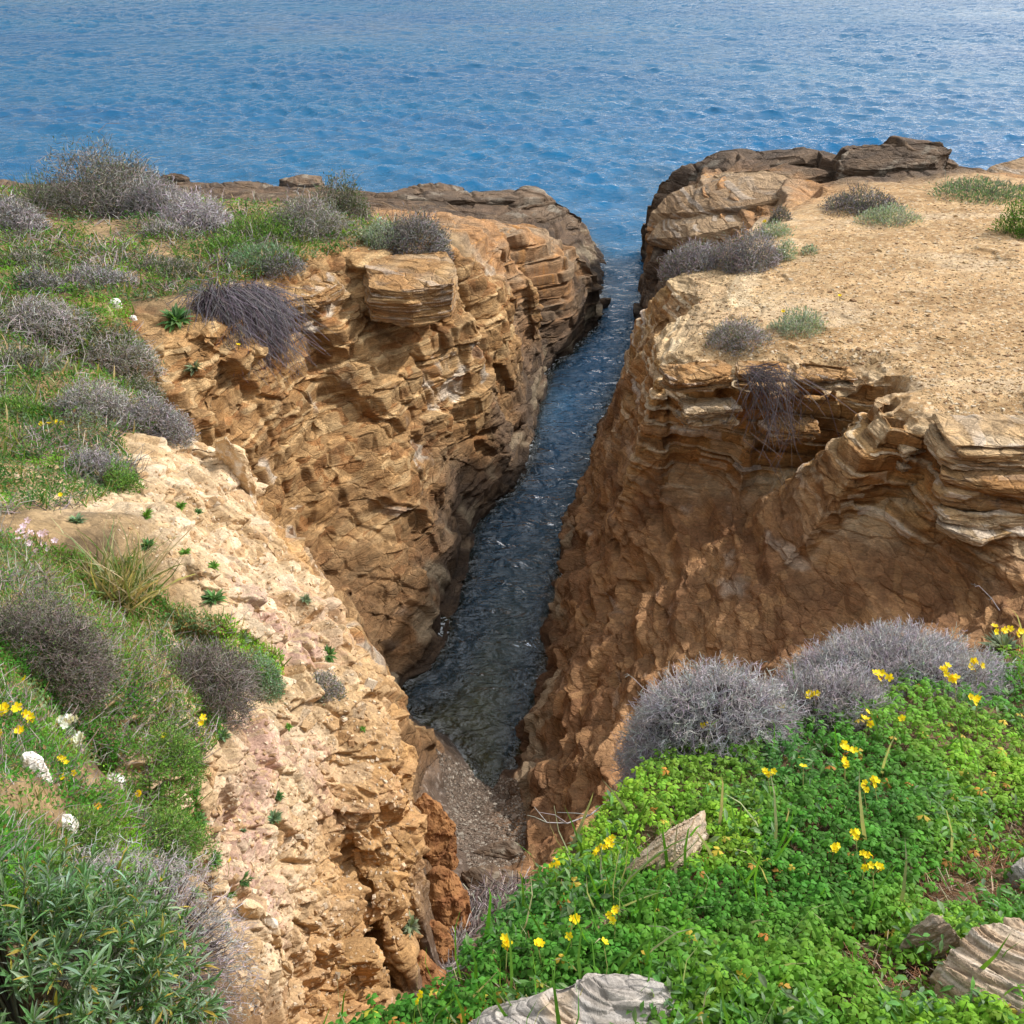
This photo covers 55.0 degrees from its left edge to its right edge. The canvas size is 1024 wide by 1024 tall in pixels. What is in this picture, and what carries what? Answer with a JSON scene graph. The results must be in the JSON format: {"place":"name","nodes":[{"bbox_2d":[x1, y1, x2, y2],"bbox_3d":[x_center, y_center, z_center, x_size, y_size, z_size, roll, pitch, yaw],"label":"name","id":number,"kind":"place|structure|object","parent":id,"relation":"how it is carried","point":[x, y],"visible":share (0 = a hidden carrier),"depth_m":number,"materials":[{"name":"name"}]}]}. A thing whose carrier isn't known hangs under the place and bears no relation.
{"place":"outdoors","nodes":[
{"label":"outdoors","id":0,"kind":"place"},
{"bbox_2d":[0,190,471,1023],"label":"slope","id":1,"kind":"structure","parent":0,"point":[402,954],"depth_m":7.68,"materials":[{"name":"stone"}]},
{"bbox_2d":[0,391,50,423],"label":"shrub","id":2,"kind":"object","parent":1,"relation":"on","point":[12,399],"visible":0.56,"depth_m":10.12,"materials":[{"name":"green plant"}]},
{"bbox_2d":[0,179,54,233],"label":"shrub","id":3,"kind":"object","parent":1,"relation":"on","point":[18,216],"visible":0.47,"depth_m":19.67,"materials":[{"name":"grey plant"}]},
{"bbox_2d":[0,340,59,373],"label":"shrub","id":4,"kind":"object","parent":1,"relation":"on","point":[26,354],"visible":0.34,"depth_m":11.77,"materials":[{"name":"grey plant"}]},
{"bbox_2d":[0,247,65,269],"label":"shrub","id":5,"kind":"object","parent":1,"relation":"on","point":[30,255],"visible":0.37,"depth_m":16.93,"materials":[{"name":"grey plant"}]},
{"bbox_2d":[19,751,52,783],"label":"stone","id":6,"kind":"object","parent":1,"relation":"on","point":[28,758],"visible":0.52,"depth_m":3.75,"materials":[{"name":"stone"}]},
{"bbox_2d":[8,264,72,294],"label":"shrub","id":7,"kind":"object","parent":1,"relation":"on","point":[44,273],"visible":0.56,"depth_m":15.46,"materials":[{"name":"grey plant"}]},
{"bbox_2d":[1,288,99,356],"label":"shrub","id":8,"kind":"object","parent":1,"relation":"on","point":[64,317],"visible":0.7,"depth_m":13.92,"materials":[{"name":"grey plant"}]},
{"bbox_2d":[0,572,130,726],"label":"heath shrub","id":9,"kind":"object","parent":1,"relation":"on","point":[69,634],"visible":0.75,"depth_m":4.95,"materials":[{"name":"grey plant"}]},
{"bbox_2d":[9,123,176,220],"bbox_3d":[-9.518,-7.328,22.147,4.054,2.807,4.122,0,32,0],"label":"shrub","id":10,"kind":"object","parent":1,"relation":"on","point":[113,182],"visible":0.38,"depth_m":21.56,"materials":[{"name":"grey plant"}]},
{"bbox_2d":[55,445,131,486],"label":"shrub","id":11,"kind":"object","parent":1,"relation":"on","point":[90,455],"visible":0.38,"depth_m":8.89,"materials":[{"name":"grey plant"}]},
{"bbox_2d":[62,799,125,866],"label":"leafy plant","id":12,"kind":"object","parent":1,"relation":"on","point":[86,837],"visible":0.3,"depth_m":3.83,"materials":[{"name":"green plant"}]},
{"bbox_2d":[43,370,157,434],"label":"shrub","id":13,"kind":"object","parent":1,"relation":"on","point":[117,402],"visible":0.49,"depth_m":10.35,"materials":[{"name":"grey plant"}]},
{"bbox_2d":[63,260,143,290],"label":"shrub","id":14,"kind":"object","parent":1,"relation":"on","point":[117,275],"visible":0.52,"depth_m":16.19,"materials":[{"name":"grey plant"}]},
{"bbox_2d":[26,505,206,625],"bbox_3d":[-2.768,0.408,6.898,1.216,0.746,1.283,-6,32,-9],"label":"grass tuft","id":15,"kind":"object","parent":1,"relation":"on","point":[117,586],"visible":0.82,"depth_m":6.97,"materials":[{"name":"green plant"}]},
{"bbox_2d":[0,830,233,1023],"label":"leafy bush","id":16,"kind":"object","parent":1,"relation":"on","point":[146,962],"visible":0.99,"depth_m":2.62,"materials":[{"name":"green plant"}]},
{"bbox_2d":[71,323,168,382],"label":"shrub","id":17,"kind":"object","parent":1,"relation":"on","point":[150,356],"visible":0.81,"depth_m":14.02,"materials":[{"name":"grey plant"}]},
{"bbox_2d":[102,455,146,494],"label":"leafy plant","id":18,"kind":"object","parent":1,"relation":"on","point":[120,474],"visible":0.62,"depth_m":8.74,"materials":[{"name":"green plant"}]},
{"bbox_2d":[108,168,189,218],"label":"shrub","id":19,"kind":"object","parent":1,"relation":"on","point":[141,200],"visible":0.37,"depth_m":21.25,"materials":[{"name":"grey plant"}]},
{"bbox_2d":[126,386,200,451],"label":"shrub","id":20,"kind":"object","parent":1,"relation":"on","point":[177,423],"visible":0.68,"depth_m":10.62,"materials":[{"name":"grey plant"}]},
{"bbox_2d":[59,827,268,1023],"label":"thorny shrub","id":21,"kind":"object","parent":1,"relation":"on","point":[215,922],"visible":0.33,"depth_m":3.30,"materials":[{"name":"plant"}]},
{"bbox_2d":[136,214,196,239],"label":"shrub","id":22,"kind":"object","parent":1,"relation":"on","point":[157,224],"visible":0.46,"depth_m":19.31,"materials":[{"name":"grey plant"}]},
{"bbox_2d":[129,252,210,279],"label":"shrub","id":23,"kind":"object","parent":1,"relation":"on","point":[183,269],"visible":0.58,"depth_m":17.23,"materials":[{"name":"grey plant"}]},
{"bbox_2d":[132,799,223,885],"bbox_3d":[-1.680,1.505,4.616,0.606,0.433,0.420,0,32,0],"label":"leafy plant","id":24,"kind":"object","parent":1,"relation":"on","point":[183,827],"visible":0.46,"depth_m":4.63,"materials":[{"name":"green plant"}]},
{"bbox_2d":[145,719,211,794],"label":"leafy plant","id":25,"kind":"object","parent":1,"relation":"on","point":[197,766],"visible":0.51,"depth_m":5.45,"materials":[{"name":"green plant"}]},
{"bbox_2d":[150,181,237,234],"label":"shrub","id":26,"kind":"object","parent":1,"relation":"on","point":[185,213],"visible":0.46,"depth_m":20.00,"materials":[{"name":"grey plant"}]},
{"bbox_2d":[0,185,419,938],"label":"grass","id":27,"kind":"structure","parent":1,"relation":"on","point":[166,606],"depth_m":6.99,"materials":[{"name":"green plant"}]},
{"bbox_2d":[154,632,275,735],"bbox_3d":[-2.131,1.153,6.487,1.028,0.698,0.887,-16,35,-24],"label":"heath shrub","id":28,"kind":"object","parent":1,"relation":"on","point":[235,681],"visible":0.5,"depth_m":6.46,"materials":[{"name":"grey plant"}]},
{"bbox_2d":[214,437,256,503],"bbox_3d":[-3.059,-0.457,10.952,0.443,0.855,0.166,12,34,19],"label":"rock block","id":29,"kind":"object","parent":1,"relation":"on","point":[233,457],"visible":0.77,"depth_m":10.83,"materials":[{"name":"stone"}]},
{"bbox_2d":[92,441,419,1017],"bbox_3d":[-2.146,1.434,8.469,1.959,3.257,7.143,-14,35,-22],"label":"rubble","id":30,"kind":"object","parent":1,"relation":"on","point":[354,738],"visible":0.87,"depth_m":7.59,"materials":[{"name":"stone"}]},
{"bbox_2d":[210,239,302,278],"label":"silvery plant","id":31,"kind":"object","parent":1,"relation":"on","point":[256,250],"visible":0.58,"depth_m":18.11,"materials":[{"name":"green plant"}]},
{"bbox_2d":[235,898,293,996],"bbox_3d":[-1.524,2.800,6.039,0.326,1.139,0.231,0,32,0],"label":"rock block","id":32,"kind":"object","parent":1,"relation":"on","point":[272,925],"visible":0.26,"depth_m":5.89,"materials":[{"name":"stone"}]},
{"bbox_2d":[214,207,314,245],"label":"shrub","id":33,"kind":"object","parent":1,"relation":"on","point":[269,228],"visible":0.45,"depth_m":19.55,"materials":[{"name":"green plant"}]},
{"bbox_2d":[243,646,287,705],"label":"leafy plant","id":34,"kind":"object","parent":1,"relation":"on","point":[275,687],"visible":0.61,"depth_m":7.37,"materials":[{"name":"green plant"}]},
{"bbox_2d":[257,251,308,280],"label":"shrub","id":35,"kind":"object","parent":1,"relation":"on","point":[298,263],"visible":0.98,"depth_m":17.69,"materials":[{"name":"grey plant"}]},
{"bbox_2d":[257,180,357,243],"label":"shrub","id":36,"kind":"object","parent":1,"relation":"on","point":[318,221],"visible":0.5,"depth_m":19.93,"materials":[{"name":"grey plant"}]},
{"bbox_2d":[310,669,348,704],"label":"shrub","id":37,"kind":"object","parent":1,"relation":"on","point":[332,684],"visible":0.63,"depth_m":7.89,"materials":[{"name":"grey plant"}]},
{"bbox_2d":[310,166,375,219],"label":"shrub","id":38,"kind":"object","parent":1,"relation":"on","point":[350,201],"visible":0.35,"depth_m":22.62,"materials":[{"name":"green plant"}]},
{"bbox_2d":[356,216,404,251],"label":"silvery plant","id":39,"kind":"object","parent":1,"relation":"on","point":[374,235],"visible":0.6,"depth_m":19.86,"materials":[{"name":"green plant"}]},
{"bbox_2d":[366,202,454,259],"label":"shrub","id":40,"kind":"object","parent":1,"relation":"on","point":[434,230],"visible":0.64,"depth_m":19.98,"materials":[{"name":"grey plant"}]},
{"bbox_2d":[0,182,1023,1021],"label":"dead stems","id":41,"kind":"object","parent":1,"relation":"on","point":[84,434],"depth_m":5.75,"materials":[{"name":"plant"}]},
{"bbox_2d":[0,179,652,1023],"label":"cliff","id":42,"kind":"structure","parent":0,"point":[390,463],"depth_m":18.20,"materials":[{"name":"stone"}]},
{"bbox_2d":[165,275,336,383],"bbox_3d":[-4.464,-3.022,16.410,1.917,2.401,3.162,17,36,25],"label":"hanging shrub","id":43,"kind":"object","parent":42,"relation":"hanging from","point":[262,306],"visible":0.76,"depth_m":16.19,"materials":[{"name":"grey plant"}]},
{"bbox_2d":[276,271,344,316],"bbox_3d":[-3.825,-4.039,18.062,1.446,0.409,1.458,-18,36,-26],"label":"cliff ledge","id":44,"kind":"object","parent":42,"relation":"attached to","point":[323,288],"visible":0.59,"depth_m":17.80,"materials":[{"name":"stone"}]},
{"bbox_2d":[363,251,458,326],"bbox_3d":[-1.921,-4.301,18.997,1.914,0.846,2.290,-7,33,-11],"label":"cliff ledge","id":45,"kind":"object","parent":42,"relation":"attached to","point":[412,290],"visible":1,"depth_m":18.28,"materials":[{"name":"stone"}]},
{"bbox_2d":[371,185,555,208],"bbox_3d":[-1.706,-10.764,34.690,6.813,1.272,2.441,-9,33,-14],"label":"cliff ledge","id":46,"kind":"object","parent":42,"relation":"attached to","point":[524,196],"visible":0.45,"depth_m":34.38,"materials":[{"name":"stone"}]},
{"bbox_2d":[496,202,581,230],"bbox_3d":[0.930,-10.020,34.405,1.155,1.380,4.672,24,39,33],"label":"cliff ledge","id":47,"kind":"object","parent":42,"relation":"attached to","point":[550,214],"visible":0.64,"depth_m":34.53,"materials":[{"name":"stone"}]},
{"bbox_2d":[406,715,526,998],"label":"beach","id":48,"kind":"structure","parent":0,"point":[432,785],"depth_m":13.27,"materials":[{"name":"stone"}]},
{"bbox_2d":[417,949,446,998],"bbox_3d":[-0.736,4.358,8.451,0.473,1.470,0.482,0,32,0],"label":"boulder","id":49,"kind":"object","parent":48,"relation":"on","point":[433,967],"visible":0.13,"depth_m":8.15,"materials":[{"name":"stone"}]},
{"bbox_2d":[413,793,458,870],"bbox_3d":[-0.927,4.088,11.659,0.661,1.715,0.589,0,32,0],"label":"boulder","id":50,"kind":"object","parent":48,"relation":"on","point":[440,837],"visible":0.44,"depth_m":11.34,"materials":[{"name":"stone"}]},
{"bbox_2d":[430,919,454,963],"bbox_3d":[-0.715,4.353,9.240,0.440,1.441,0.294,0,32,0],"label":"boulder","id":51,"kind":"object","parent":48,"relation":"on","point":[443,940],"visible":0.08,"depth_m":8.92,"materials":[{"name":"stone"}]},
{"bbox_2d":[426,865,471,935],"bbox_3d":[-0.660,4.318,10.053,0.539,1.728,0.541,0,32,0],"label":"boulder","id":52,"kind":"object","parent":48,"relation":"on","point":[449,898],"visible":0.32,"depth_m":9.67,"materials":[{"name":"stone"}]},
{"bbox_2d":[438,866,538,980],"bbox_3d":[-0.482,4.132,9.912,0.988,1.943,2.699,10,33,15],"label":"dead seagrass","id":53,"kind":"object","parent":48,"relation":"on","point":[480,902],"visible":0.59,"depth_m":10.43},
{"bbox_2d":[460,864,519,887],"bbox_3d":[-0.254,4.396,11.487,0.758,0.538,0.382,0,32,0],"label":"beach rock","id":54,"kind":"object","parent":48,"relation":"on","point":[474,873],"visible":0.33,"depth_m":11.38,"materials":[{"name":"stone"}]},
{"bbox_2d":[472,840,523,860],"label":"beach rock","id":55,"kind":"object","parent":48,"relation":"on","point":[507,850],"visible":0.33,"depth_m":12.19,"materials":[{"name":"stone"}]},
{"bbox_2d":[0,0,1023,779],"bbox_3d":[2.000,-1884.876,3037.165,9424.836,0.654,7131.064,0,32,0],"label":"sea","id":56,"kind":"structure","parent":0,"point":[602,118],"depth_m":63.97,"materials":[{"name":"liquid"}]},
{"bbox_2d":[279,174,322,187],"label":"sea rock","id":57,"kind":"object","parent":56,"relation":"in","point":[307,181],"visible":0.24,"depth_m":43.51,"materials":[{"name":"stone"}]},
{"bbox_2d":[407,379,618,786],"bbox_3d":[2.631,-7.253,36.602,46.469,4.397,49.606,0,32,0],"label":"sea bed","id":58,"kind":"object","parent":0,"point":[487,764],"visible":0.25,"depth_m":16.61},
{"bbox_2d":[323,612,1023,1023],"bbox_3d":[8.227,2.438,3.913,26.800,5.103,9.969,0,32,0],"label":"foreground bank","id":59,"kind":"structure","parent":0,"point":[960,865],"depth_m":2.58,"materials":[{"name":"green plant"}]},
{"bbox_2d":[468,973,680,1023],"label":"stone","id":60,"kind":"object","parent":59,"relation":"on","point":[609,998],"visible":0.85,"depth_m":1.81,"materials":[{"name":"stone"}]},
{"bbox_2d":[585,825,713,936],"bbox_3d":[0.301,0.834,2.137,0.279,0.270,0.320,0,32,0],"label":"grass tuft","id":61,"kind":"object","parent":59,"relation":"on","point":[630,878],"visible":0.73,"depth_m":2.17,"materials":[{"name":"green plant"}]},
{"bbox_2d":[625,810,709,880],"bbox_3d":[0.387,0.890,2.409,0.322,0.296,0.083,-22,38,-30],"label":"stone","id":62,"kind":"object","parent":59,"relation":"on","point":[655,846],"visible":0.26,"depth_m":2.34,"materials":[{"name":"stone"}]},
{"bbox_2d":[328,638,1023,1023],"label":"clover carpet","id":63,"kind":"object","parent":59,"relation":"on","point":[738,962],"visible":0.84,"depth_m":2.23,"materials":[{"name":"green plant"}]},
{"bbox_2d":[334,651,1023,1023],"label":"clover stalks","id":64,"kind":"object","parent":59,"relation":"on","point":[796,847],"visible":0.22,"depth_m":2.47,"materials":[{"name":"plant"}]},
{"bbox_2d":[609,651,816,792],"bbox_3d":[0.661,0.702,3.110,0.695,0.583,0.605,0,32,0],"label":"spiny cushion","id":65,"kind":"object","parent":59,"relation":"on","point":[685,712],"visible":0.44,"depth_m":3.02,"materials":[{"name":"plant"}]},
{"bbox_2d":[762,656,905,741],"bbox_3d":[1.027,0.661,3.179,0.599,0.398,0.508,0,32,0],"label":"spiny cushion","id":66,"kind":"object","parent":59,"relation":"on","point":[838,691],"visible":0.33,"depth_m":3.13,"materials":[{"name":"plant"}]},
{"bbox_2d":[773,614,1023,707],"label":"spiny cushion","id":67,"kind":"object","parent":59,"relation":"on","point":[928,656],"visible":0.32,"depth_m":3.58,"materials":[{"name":"plant"}]},
{"bbox_2d":[899,913,960,964],"bbox_3d":[0.839,0.904,1.989,0.143,0.241,0.050,0,32,0],"label":"stone","id":68,"kind":"object","parent":59,"relation":"on","point":[932,924],"visible":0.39,"depth_m":1.95,"materials":[{"name":"stone"}]},
{"bbox_2d":[928,917,1023,1020],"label":"stone","id":69,"kind":"object","parent":59,"relation":"on","point":[959,969],"visible":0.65,"depth_m":1.80,"materials":[{"name":"stone"}]},
{"bbox_2d":[494,136,1023,894],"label":"cliff","id":70,"kind":"structure","parent":0,"point":[678,542],"depth_m":14.41,"materials":[{"name":"stone"}]},
{"bbox_2d":[643,246,676,280],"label":"cliff ledge","id":71,"kind":"object","parent":70,"relation":"attached to","point":[650,272],"visible":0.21,"depth_m":27.85,"materials":[{"name":"stone"}]},
{"bbox_2d":[654,236,727,284],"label":"shrub","id":72,"kind":"object","parent":70,"relation":"on","point":[689,257],"visible":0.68,"depth_m":19.61,"materials":[{"name":"grey plant"}]},
{"bbox_2d":[657,374,731,392],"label":"cliff ledge","id":73,"kind":"object","parent":70,"relation":"attached to","point":[711,387],"visible":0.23,"depth_m":14.47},
{"bbox_2d":[659,359,731,387],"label":"cliff ledge","id":74,"kind":"object","parent":73,"relation":"on","point":[694,374],"visible":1,"depth_m":14.42,"materials":[{"name":"stone"}]},
{"bbox_2d":[647,214,756,250],"bbox_3d":[4.964,-7.715,27.025,1.584,1.605,4.355,-15,35,-22],"label":"cliff ledge","id":75,"kind":"object","parent":70,"relation":"attached to","point":[667,233],"visible":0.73,"depth_m":26.45,"materials":[{"name":"stone"}]},
{"bbox_2d":[672,410,739,428],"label":"cliff ledge","id":76,"kind":"object","parent":70,"relation":"attached to","point":[720,423],"visible":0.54,"depth_m":14.47,"materials":[{"name":"stone"}]},
{"bbox_2d":[678,397,742,418],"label":"cliff ledge","id":77,"kind":"object","parent":70,"relation":"attached to","point":[702,407],"visible":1,"depth_m":14.47,"materials":[{"name":"stone"}]},
{"bbox_2d":[645,170,792,230],"bbox_3d":[6.289,-8.564,27.917,2.876,1.964,5.092,-19,37,-27],"label":"cliff ledge","id":78,"kind":"object","parent":70,"relation":"attached to","point":[746,188],"visible":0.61,"depth_m":27.51,"materials":[{"name":"stone"}]},
{"bbox_2d":[653,147,824,203],"bbox_3d":[7.402,-10.569,31.369,6.273,2.478,2.382,27,41,36],"label":"cliff ledge","id":79,"kind":"object","parent":70,"relation":"attached to","point":[722,161],"visible":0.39,"depth_m":31.27,"materials":[{"name":"stone"}]},
{"bbox_2d":[754,429,814,445],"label":"cliff ledge","id":80,"kind":"object","parent":70,"relation":"attached to","point":[758,433],"visible":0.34,"depth_m":14.70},
{"bbox_2d":[758,427,815,442],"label":"cliff ledge","id":81,"kind":"object","parent":80,"relation":"on","point":[785,437],"visible":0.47,"depth_m":14.60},
{"bbox_2d":[757,414,820,434],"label":"cliff ledge","id":82,"kind":"object","parent":81,"relation":"on","point":[804,428],"visible":0.66,"depth_m":14.69,"materials":[{"name":"stone"}]},
{"bbox_2d":[721,362,865,488],"bbox_3d":[4.040,-1.232,13.991,2.107,1.664,1.715,0,32,0],"label":"hanging shrub","id":83,"kind":"object","parent":70,"relation":"hanging from","point":[761,375],"visible":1,"depth_m":13.96,"materials":[{"name":"grey plant"}]},
{"bbox_2d":[791,382,842,390],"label":"cliff ledge","id":84,"kind":"object","parent":70,"relation":"attached to","point":[805,387],"visible":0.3,"depth_m":14.34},
{"bbox_2d":[795,363,856,385],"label":"cliff ledge","id":85,"kind":"object","parent":84,"relation":"on","point":[815,373],"visible":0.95,"depth_m":14.37,"materials":[{"name":"stone"}]},
{"bbox_2d":[835,142,951,180],"bbox_3d":[10.410,-9.431,27.079,2.953,1.329,1.878,12,34,19],"label":"cliff ledge","id":86,"kind":"object","parent":70,"relation":"attached to","point":[878,160],"visible":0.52,"depth_m":26.81,"materials":[{"name":"stone"}]},
{"bbox_2d":[936,517,1011,546],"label":"cliff ledge","id":87,"kind":"object","parent":70,"relation":"attached to","point":[973,536],"visible":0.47,"depth_m":12.18,"materials":[{"name":"stone"}]},
{"bbox_2d":[927,446,1023,471],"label":"cliff ledge","id":88,"kind":"object","parent":70,"relation":"attached to","point":[963,467],"visible":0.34,"depth_m":12.50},
{"bbox_2d":[923,429,1023,467],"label":"cliff ledge","id":89,"kind":"object","parent":88,"relation":"on","point":[942,451],"visible":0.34,"depth_m":12.51,"materials":[{"name":"stone"}]},
{"bbox_2d":[929,416,1023,461],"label":"cliff ledge","id":90,"kind":"object","parent":89,"relation":"on","point":[992,454],"visible":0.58,"depth_m":12.42,"materials":[{"name":"stone"}]},
{"bbox_2d":[932,413,1023,451],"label":"cliff ledge","id":91,"kind":"object","parent":89,"relation":"on","point":[996,430],"visible":0.98,"depth_m":12.77,"materials":[{"name":"stone"}]},
{"bbox_2d":[938,498,1017,510],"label":"cliff ledge","id":92,"kind":"object","parent":70,"relation":"attached to","point":[991,505],"visible":0.2,"depth_m":12.38,"materials":[{"name":"stone"}]},
{"bbox_2d":[931,477,998,502],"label":"cliff ledge","id":93,"kind":"object","parent":92,"relation":"on","point":[940,490],"visible":0.27,"depth_m":12.41,"materials":[{"name":"stone"}]},
{"bbox_2d":[933,504,1023,530],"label":"cliff ledge","id":94,"kind":"object","parent":70,"relation":"attached to","point":[987,520],"visible":0.59,"depth_m":12.26,"materials":[{"name":"stone"}]},
{"bbox_2d":[939,464,1023,499],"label":"cliff ledge","id":95,"kind":"object","parent":70,"relation":"attached to","point":[1003,483],"visible":0.52,"depth_m":12.34,"materials":[{"name":"stone"}]},
{"bbox_2d":[672,172,1023,428],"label":"gravel terrain","id":96,"kind":"structure","parent":0,"point":[907,400],"depth_m":17.37,"materials":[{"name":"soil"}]},
{"bbox_2d":[703,313,777,359],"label":"shrub","id":97,"kind":"object","parent":96,"relation":"on","point":[721,330],"visible":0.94,"depth_m":15.74,"materials":[{"name":"grey plant"}]},
{"bbox_2d":[706,222,788,275],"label":"shrub","id":98,"kind":"object","parent":96,"relation":"on","point":[738,255],"visible":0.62,"depth_m":19.06,"materials":[{"name":"grey plant"}]},
{"bbox_2d":[766,301,828,339],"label":"silvery plant","id":99,"kind":"object","parent":96,"relation":"on","point":[801,320],"visible":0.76,"depth_m":16.00,"materials":[{"name":"green plant"}]},
{"bbox_2d":[818,179,906,216],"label":"shrub","id":100,"kind":"object","parent":96,"relation":"on","point":[845,201],"visible":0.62,"depth_m":22.15,"materials":[{"name":"grey plant"}]},
{"bbox_2d":[852,199,925,227],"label":"silvery plant","id":101,"kind":"object","parent":96,"relation":"on","point":[876,214],"visible":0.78,"depth_m":21.27,"materials":[{"name":"green plant"}]},
{"bbox_2d":[909,170,1023,205],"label":"silvery plant","id":102,"kind":"object","parent":96,"relation":"on","point":[990,189],"visible":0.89,"depth_m":22.90,"materials":[{"name":"green plant"}]},
{"bbox_2d":[987,187,1023,238],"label":"shrub","id":103,"kind":"object","parent":96,"relation":"on","point":[1009,222],"visible":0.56,"depth_m":20.10,"materials":[{"name":"green plant"}]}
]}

